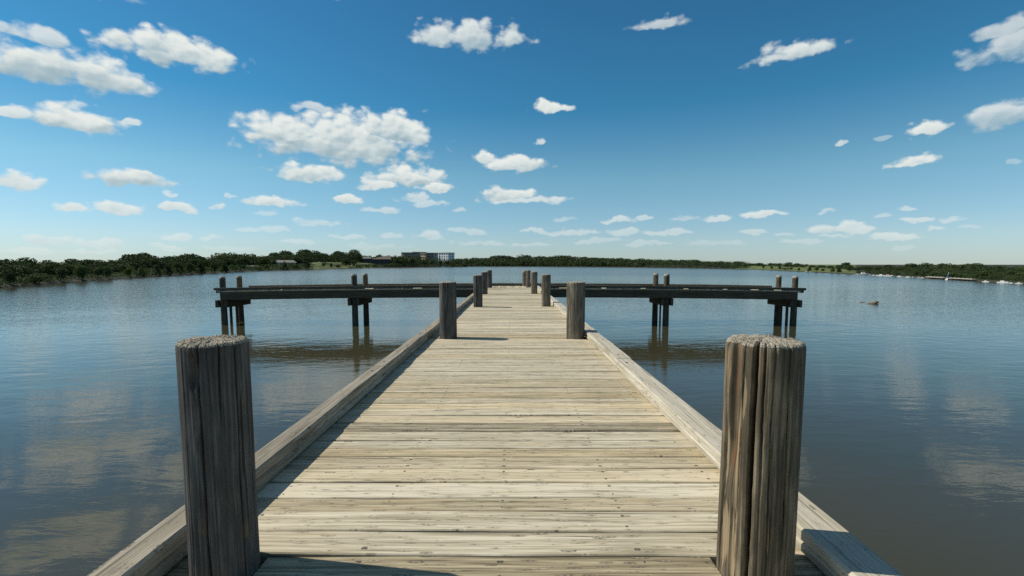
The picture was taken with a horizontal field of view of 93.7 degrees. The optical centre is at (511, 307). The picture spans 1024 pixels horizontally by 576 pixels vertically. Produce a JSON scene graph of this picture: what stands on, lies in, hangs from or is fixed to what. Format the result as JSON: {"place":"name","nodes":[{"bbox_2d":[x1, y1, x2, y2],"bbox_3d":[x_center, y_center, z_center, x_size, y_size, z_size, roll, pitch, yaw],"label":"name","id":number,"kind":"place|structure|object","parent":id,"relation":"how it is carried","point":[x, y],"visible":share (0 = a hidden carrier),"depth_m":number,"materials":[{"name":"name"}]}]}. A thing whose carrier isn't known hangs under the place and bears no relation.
{"place":"outdoors","nodes":[
{"label":"outdoors","id":0,"kind":"place"},
{"bbox_2d":[401,251,453,262],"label":"hotel building","id":1,"kind":"structure","parent":0,"point":[446,256],"depth_m":711.96,"materials":[{"name":"grey glass"}]},
{"bbox_2d":[0,267,1023,575],"bbox_3d":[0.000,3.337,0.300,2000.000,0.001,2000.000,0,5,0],"label":"lake water","id":2,"kind":"structure","parent":0,"point":[912,445],"depth_m":13.80,"materials":[{"name":"blue liquid"}]},
{"bbox_2d":[87,270,902,575],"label":"wooden pier","id":3,"kind":"structure","parent":2,"relation":"in","point":[529,425],"depth_m":2.62,"materials":[{"name":"brown wood"}]},
{"bbox_2d":[925,276,946,278],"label":"dock","id":4,"kind":"object","parent":2,"relation":"in","point":[937,277],"visible":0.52,"depth_m":110.58,"materials":[{"name":"grey wood"}]},
{"bbox_2d":[950,277,975,280],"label":"dock","id":5,"kind":"object","parent":2,"relation":"in","point":[954,278],"visible":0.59,"depth_m":100.22,"materials":[{"name":"grey wood"}]},
{"bbox_2d":[0,262,1023,287],"bbox_3d":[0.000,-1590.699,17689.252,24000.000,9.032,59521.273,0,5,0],"label":"ground","id":6,"kind":"structure","parent":0,"point":[317,266],"depth_m":243.96,"materials":[{"name":"green plant"}]},
{"bbox_2d":[2,269,16,282],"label":"broadleaf tree","id":7,"kind":"object","parent":6,"relation":"on","point":[8,274],"visible":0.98,"depth_m":72.35,"materials":[{"name":"green plant"}]},
{"bbox_2d":[6,267,19,277],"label":"broadleaf tree","id":8,"kind":"object","parent":6,"relation":"on","point":[14,271],"visible":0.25,"depth_m":82.80,"materials":[{"name":"green plant"}]},
{"bbox_2d":[0,258,29,268],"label":"broadleaf tree","id":9,"kind":"object","parent":6,"relation":"on","point":[8,261],"visible":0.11,"depth_m":91.55,"materials":[{"name":"green plant"}]},
{"bbox_2d":[15,267,36,277],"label":"broadleaf tree","id":10,"kind":"object","parent":6,"relation":"on","point":[23,271],"visible":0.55,"depth_m":86.14,"materials":[{"name":"green plant"}]},
{"bbox_2d":[16,257,40,268],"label":"broadleaf tree","id":11,"kind":"object","parent":6,"relation":"on","point":[25,259],"visible":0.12,"depth_m":96.40,"materials":[{"name":"green plant"}]},
{"bbox_2d":[18,273,55,282],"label":"shrub","id":12,"kind":"object","parent":6,"relation":"on","point":[45,276],"visible":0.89,"depth_m":78.89,"materials":[{"name":"green plant"}]},
{"bbox_2d":[33,268,44,275],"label":"broadleaf tree","id":13,"kind":"object","parent":6,"relation":"on","point":[39,270],"visible":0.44,"depth_m":90.68,"materials":[{"name":"green plant"}]},
{"bbox_2d":[40,262,64,275],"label":"broadleaf tree","id":14,"kind":"object","parent":6,"relation":"on","point":[48,267],"visible":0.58,"depth_m":94.70,"materials":[{"name":"green plant"}]},
{"bbox_2d":[53,266,65,280],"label":"broadleaf tree","id":15,"kind":"object","parent":6,"relation":"on","point":[60,272],"visible":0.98,"depth_m":87.21,"materials":[{"name":"green plant"}]},
{"bbox_2d":[63,264,77,275],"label":"broadleaf tree","id":16,"kind":"object","parent":6,"relation":"on","point":[71,268],"visible":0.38,"depth_m":103.10,"materials":[{"name":"green plant"}]},
{"bbox_2d":[62,259,85,265],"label":"broadleaf tree","id":17,"kind":"object","parent":6,"relation":"on","point":[67,261],"visible":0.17,"depth_m":118.05,"materials":[{"name":"green plant"}]},
{"bbox_2d":[73,265,89,279],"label":"broadleaf tree","id":18,"kind":"object","parent":6,"relation":"on","point":[78,271],"visible":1,"depth_m":95.13,"materials":[{"name":"green plant"}]},
{"bbox_2d":[63,259,106,266],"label":"spreading tree","id":19,"kind":"object","parent":6,"relation":"on","point":[86,261],"visible":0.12,"depth_m":122.44,"materials":[{"name":"green plant"}]},
{"bbox_2d":[93,267,104,278],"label":"broadleaf tree","id":20,"kind":"object","parent":6,"relation":"on","point":[98,271],"visible":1,"depth_m":102.36,"materials":[{"name":"green plant"}]},
{"bbox_2d":[101,266,113,277],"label":"broadleaf tree","id":21,"kind":"object","parent":6,"relation":"on","point":[108,271],"visible":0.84,"depth_m":106.22,"materials":[{"name":"green plant"}]},
{"bbox_2d":[111,266,123,272],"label":"spreading tree","id":22,"kind":"object","parent":6,"relation":"on","point":[118,269],"visible":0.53,"depth_m":126.60,"materials":[{"name":"green plant"}]},
{"bbox_2d":[116,264,133,272],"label":"broadleaf tree","id":23,"kind":"object","parent":6,"relation":"on","point":[122,266],"visible":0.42,"depth_m":131.69,"materials":[{"name":"green plant"}]},
{"bbox_2d":[123,267,131,274],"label":"broadleaf tree","id":24,"kind":"object","parent":6,"relation":"on","point":[129,270],"visible":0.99,"depth_m":117.76,"materials":[{"name":"green plant"}]},
{"bbox_2d":[123,254,142,261],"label":"broadleaf tree","id":25,"kind":"object","parent":6,"relation":"on","point":[130,257],"visible":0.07,"depth_m":153.41,"materials":[{"name":"green plant"}]},
{"bbox_2d":[117,254,150,260],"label":"spreading tree","id":26,"kind":"object","parent":6,"relation":"on","point":[122,256],"visible":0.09,"depth_m":156.14,"materials":[{"name":"green plant"}]},
{"bbox_2d":[128,263,146,270],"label":"spreading tree","id":27,"kind":"object","parent":6,"relation":"on","point":[134,265],"visible":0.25,"depth_m":138.10,"materials":[{"name":"green plant"}]},
{"bbox_2d":[135,266,145,275],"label":"conical tree","id":28,"kind":"object","parent":6,"relation":"on","point":[140,272],"visible":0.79,"depth_m":125.35,"materials":[{"name":"green plant"}]},
{"bbox_2d":[136,260,152,270],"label":"broadleaf tree","id":29,"kind":"object","parent":6,"relation":"on","point":[147,263],"visible":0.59,"depth_m":144.55,"materials":[{"name":"green plant"}]},
{"bbox_2d":[148,258,160,268],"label":"broadleaf tree","id":30,"kind":"object","parent":6,"relation":"on","point":[155,261],"visible":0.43,"depth_m":152.78,"materials":[{"name":"green plant"}]},
{"bbox_2d":[150,264,162,274],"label":"conical tree","id":31,"kind":"object","parent":6,"relation":"on","point":[157,271],"visible":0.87,"depth_m":135.29,"materials":[{"name":"green plant"}]},
{"bbox_2d":[0,262,313,285],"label":"undergrowth","id":32,"kind":"object","parent":6,"relation":"on","point":[148,272],"visible":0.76,"depth_m":130.79,"materials":[{"name":"green plant"}]},
{"bbox_2d":[162,263,173,274],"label":"conical tree","id":33,"kind":"object","parent":6,"relation":"on","point":[167,267],"visible":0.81,"depth_m":143.20,"materials":[{"name":"green plant"}]},
{"bbox_2d":[160,261,183,267],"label":"spreading tree","id":34,"kind":"object","parent":6,"relation":"on","point":[171,265],"visible":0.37,"depth_m":163.20,"materials":[{"name":"green plant"}]},
{"bbox_2d":[173,262,184,272],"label":"broadleaf tree","id":35,"kind":"object","parent":6,"relation":"on","point":[179,266],"visible":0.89,"depth_m":152.77,"materials":[{"name":"green plant"}]},
{"bbox_2d":[177,254,195,260],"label":"spreading tree","id":36,"kind":"object","parent":6,"relation":"on","point":[185,258],"visible":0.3,"depth_m":190.52,"materials":[{"name":"green plant"}]},
{"bbox_2d":[183,262,194,271],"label":"broadleaf tree","id":37,"kind":"object","parent":6,"relation":"on","point":[188,265],"visible":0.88,"depth_m":161.06,"materials":[{"name":"green plant"}]},
{"bbox_2d":[187,258,203,267],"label":"broadleaf tree","id":38,"kind":"object","parent":6,"relation":"on","point":[194,261],"visible":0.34,"depth_m":188.02,"materials":[{"name":"green plant"}]},
{"bbox_2d":[0,250,392,275],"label":"wood","id":39,"kind":"object","parent":6,"relation":"on","point":[135,258],"visible":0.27,"depth_m":185.18,"materials":[{"name":"green plant"}]},
{"bbox_2d":[194,260,205,272],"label":"conical tree","id":40,"kind":"object","parent":6,"relation":"on","point":[200,266],"visible":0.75,"depth_m":170.60,"materials":[{"name":"green plant"}]},
{"bbox_2d":[199,259,211,268],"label":"spreading tree","id":41,"kind":"object","parent":6,"relation":"on","point":[206,262],"visible":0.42,"depth_m":197.73,"materials":[{"name":"green plant"}]},
{"bbox_2d":[208,262,218,269],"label":"broadleaf tree","id":42,"kind":"object","parent":6,"relation":"on","point":[215,266],"visible":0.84,"depth_m":184.04,"materials":[{"name":"green plant"}]},
{"bbox_2d":[210,253,231,258],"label":"broadleaf tree","id":43,"kind":"object","parent":6,"relation":"on","point":[221,254],"visible":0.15,"depth_m":250.84,"materials":[{"name":"green plant"}]},
{"bbox_2d":[219,262,228,271],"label":"conical tree","id":44,"kind":"object","parent":6,"relation":"on","point":[224,266],"visible":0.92,"depth_m":196.58,"materials":[{"name":"green plant"}]},
{"bbox_2d":[219,259,236,267],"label":"broadleaf tree","id":45,"kind":"object","parent":6,"relation":"on","point":[230,262],"visible":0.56,"depth_m":228.56,"materials":[{"name":"green plant"}]},
{"bbox_2d":[234,258,246,264],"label":"broadleaf tree","id":46,"kind":"object","parent":6,"relation":"on","point":[239,261],"visible":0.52,"depth_m":243.57,"materials":[{"name":"green plant"}]},
{"bbox_2d":[240,257,251,264],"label":"broadleaf tree","id":47,"kind":"object","parent":6,"relation":"on","point":[248,262],"visible":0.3,"depth_m":257.02,"materials":[{"name":"green plant"}]},
{"bbox_2d":[259,258,270,266],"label":"broadleaf tree","id":48,"kind":"object","parent":6,"relation":"on","point":[265,260],"visible":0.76,"depth_m":285.53,"materials":[{"name":"green plant"}]},
{"bbox_2d":[268,258,275,264],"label":"broadleaf tree","id":49,"kind":"object","parent":6,"relation":"on","point":[273,261],"visible":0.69,"depth_m":296.50,"materials":[{"name":"green plant"}]},
{"bbox_2d":[281,261,288,269],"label":"conical tree","id":50,"kind":"object","parent":6,"relation":"on","point":[285,266],"visible":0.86,"depth_m":275.42,"materials":[{"name":"green plant"}]},
{"bbox_2d":[275,260,296,266],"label":"house","id":51,"kind":"structure","parent":6,"relation":"on","point":[278,262],"depth_m":301.79,"materials":[{"name":"white"}]},
{"bbox_2d":[279,250,304,259],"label":"spreading tree","id":52,"kind":"object","parent":6,"relation":"on","point":[284,251],"visible":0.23,"depth_m":352.39,"materials":[{"name":"green plant"}]},
{"bbox_2d":[291,256,303,263],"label":"broadleaf tree","id":53,"kind":"object","parent":6,"relation":"on","point":[297,259],"visible":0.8,"depth_m":328.91,"materials":[{"name":"green plant"}]},
{"bbox_2d":[296,249,313,260],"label":"broadleaf tree","id":54,"kind":"object","parent":6,"relation":"on","point":[302,251],"visible":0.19,"depth_m":383.04,"materials":[{"name":"green plant"}]},
{"bbox_2d":[302,260,310,267],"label":"broadleaf tree","id":55,"kind":"object","parent":6,"relation":"on","point":[306,262],"visible":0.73,"depth_m":304.99,"materials":[{"name":"green plant"}]},
{"bbox_2d":[326,253,339,261],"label":"broadleaf tree","id":56,"kind":"object","parent":6,"relation":"on","point":[334,257],"visible":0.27,"depth_m":452.33,"materials":[{"name":"green plant"}]},
{"bbox_2d":[341,259,350,264],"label":"spreading tree","id":57,"kind":"object","parent":6,"relation":"on","point":[346,261],"visible":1,"depth_m":409.63,"materials":[{"name":"green plant"}]},
{"bbox_2d":[346,253,361,260],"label":"spreading tree","id":58,"kind":"object","parent":6,"relation":"on","point":[359,257],"visible":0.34,"depth_m":501.00,"materials":[{"name":"green plant"}]},
{"bbox_2d":[350,249,361,262],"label":"broadleaf tree","id":59,"kind":"object","parent":6,"relation":"on","point":[354,251],"visible":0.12,"depth_m":526.28,"materials":[{"name":"green plant"}]},
{"bbox_2d":[362,257,370,262],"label":"house","id":60,"kind":"structure","parent":6,"relation":"on","point":[366,259],"depth_m":505.54,"materials":[{"name":"grey"}]},
{"bbox_2d":[371,255,390,264],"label":"lakeside lodge","id":61,"kind":"structure","parent":6,"relation":"on","point":[383,260],"depth_m":510.48,"materials":[{"name":"grey"}]},
{"bbox_2d":[390,255,462,266],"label":"wood","id":62,"kind":"object","parent":6,"relation":"on","point":[429,260],"visible":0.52,"depth_m":575.72,"materials":[{"name":"green plant"}]},
{"bbox_2d":[480,260,488,265],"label":"broadleaf tree","id":63,"kind":"object","parent":6,"relation":"on","point":[485,262],"visible":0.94,"depth_m":781.21,"materials":[{"name":"green plant"}]},
{"bbox_2d":[516,259,526,265],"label":"broadleaf tree","id":64,"kind":"object","parent":6,"relation":"on","point":[522,262],"visible":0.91,"depth_m":780.34,"materials":[{"name":"green plant"}]},
{"bbox_2d":[516,254,530,264],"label":"broadleaf tree","id":65,"kind":"object","parent":6,"relation":"on","point":[522,255],"visible":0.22,"depth_m":823.74,"materials":[{"name":"green plant"}]},
{"bbox_2d":[353,263,747,268],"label":"undergrowth","id":66,"kind":"object","parent":6,"relation":"on","point":[358,266],"visible":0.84,"depth_m":557.90,"materials":[{"name":"green plant"}]},
{"bbox_2d":[449,256,749,267],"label":"wood","id":67,"kind":"object","parent":6,"relation":"on","point":[670,262],"visible":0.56,"depth_m":656.32,"materials":[{"name":"green plant"}]},
{"bbox_2d":[599,261,607,266],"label":"broadleaf tree","id":68,"kind":"object","parent":6,"relation":"on","point":[604,263],"visible":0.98,"depth_m":632.05,"materials":[{"name":"green plant"}]},
{"bbox_2d":[870,266,881,270],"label":"broadleaf tree","id":69,"kind":"object","parent":6,"relation":"on","point":[876,268],"visible":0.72,"depth_m":169.65,"materials":[{"name":"green plant"}]},
{"bbox_2d":[870,270,885,273],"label":"shrub","id":70,"kind":"object","parent":6,"relation":"on","point":[878,272],"visible":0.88,"depth_m":148.11,"materials":[{"name":"green plant"}]},
{"bbox_2d":[744,262,1023,272],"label":"wood","id":71,"kind":"object","parent":6,"relation":"on","point":[984,268],"visible":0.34,"depth_m":144.52,"materials":[{"name":"green plant"}]},
{"bbox_2d":[904,263,917,267],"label":"broadleaf tree","id":72,"kind":"object","parent":6,"relation":"on","point":[913,265],"visible":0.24,"depth_m":171.52,"materials":[{"name":"green plant"}]},
{"bbox_2d":[918,263,934,269],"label":"broadleaf tree","id":73,"kind":"object","parent":6,"relation":"on","point":[930,264],"visible":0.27,"depth_m":163.86,"materials":[{"name":"green plant"}]},
{"bbox_2d":[928,271,938,276],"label":"broadleaf tree","id":74,"kind":"object","parent":6,"relation":"on","point":[936,273],"visible":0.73,"depth_m":116.55,"materials":[{"name":"green plant"}]},
{"bbox_2d":[853,268,1016,277],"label":"wood","id":75,"kind":"object","parent":6,"relation":"on","point":[919,269],"visible":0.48,"depth_m":121.81,"materials":[{"name":"green plant"}]},
{"bbox_2d":[929,263,951,269],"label":"broadleaf tree","id":76,"kind":"object","parent":6,"relation":"on","point":[944,264],"visible":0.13,"depth_m":151.82,"materials":[{"name":"green plant"}]},
{"bbox_2d":[858,271,1023,281],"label":"undergrowth","id":77,"kind":"object","parent":6,"relation":"on","point":[971,276],"visible":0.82,"depth_m":100.78,"materials":[{"name":"green plant"}]},
{"bbox_2d":[946,272,960,277],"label":"broadleaf tree","id":78,"kind":"object","parent":6,"relation":"on","point":[952,274],"visible":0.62,"depth_m":108.12,"materials":[{"name":"green plant"}]},
{"bbox_2d":[955,273,967,277],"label":"broadleaf tree","id":79,"kind":"object","parent":6,"relation":"on","point":[960,275],"visible":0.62,"depth_m":104.47,"materials":[{"name":"green plant"}]},
{"bbox_2d":[953,263,969,269],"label":"broadleaf tree","id":80,"kind":"object","parent":6,"relation":"on","point":[964,265],"visible":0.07,"depth_m":138.36,"materials":[{"name":"green plant"}]},
{"bbox_2d":[965,263,982,268],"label":"broadleaf tree","id":81,"kind":"object","parent":6,"relation":"on","point":[973,265],"visible":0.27,"depth_m":133.68,"materials":[{"name":"green plant"}]},
{"bbox_2d":[973,270,992,278],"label":"broadleaf tree","id":82,"kind":"object","parent":6,"relation":"on","point":[984,273],"visible":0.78,"depth_m":97.94,"materials":[{"name":"green plant"}]},
{"bbox_2d":[991,274,1009,279],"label":"shrub","id":83,"kind":"object","parent":6,"relation":"on","point":[996,275],"visible":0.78,"depth_m":93.11,"materials":[{"name":"green plant"}]},
{"bbox_2d":[988,265,1013,271],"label":"broadleaf tree","id":84,"kind":"object","parent":6,"relation":"on","point":[998,266],"visible":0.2,"depth_m":124.24,"materials":[{"name":"green plant"}]},
{"bbox_2d":[1002,270,1018,275],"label":"broadleaf tree","id":85,"kind":"object","parent":6,"relation":"on","point":[1009,272],"visible":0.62,"depth_m":101.83,"materials":[{"name":"green plant"}]},
{"bbox_2d":[1011,266,1023,271],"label":"broadleaf tree","id":86,"kind":"object","parent":6,"relation":"on","point":[1019,268],"visible":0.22,"depth_m":117.83,"materials":[{"name":"green plant"}]},
{"bbox_2d":[0,0,1023,264],"label":"sky","id":87,"kind":"structure","parent":0,"point":[810,132],"materials":[{"name":"blue"}]}
]}

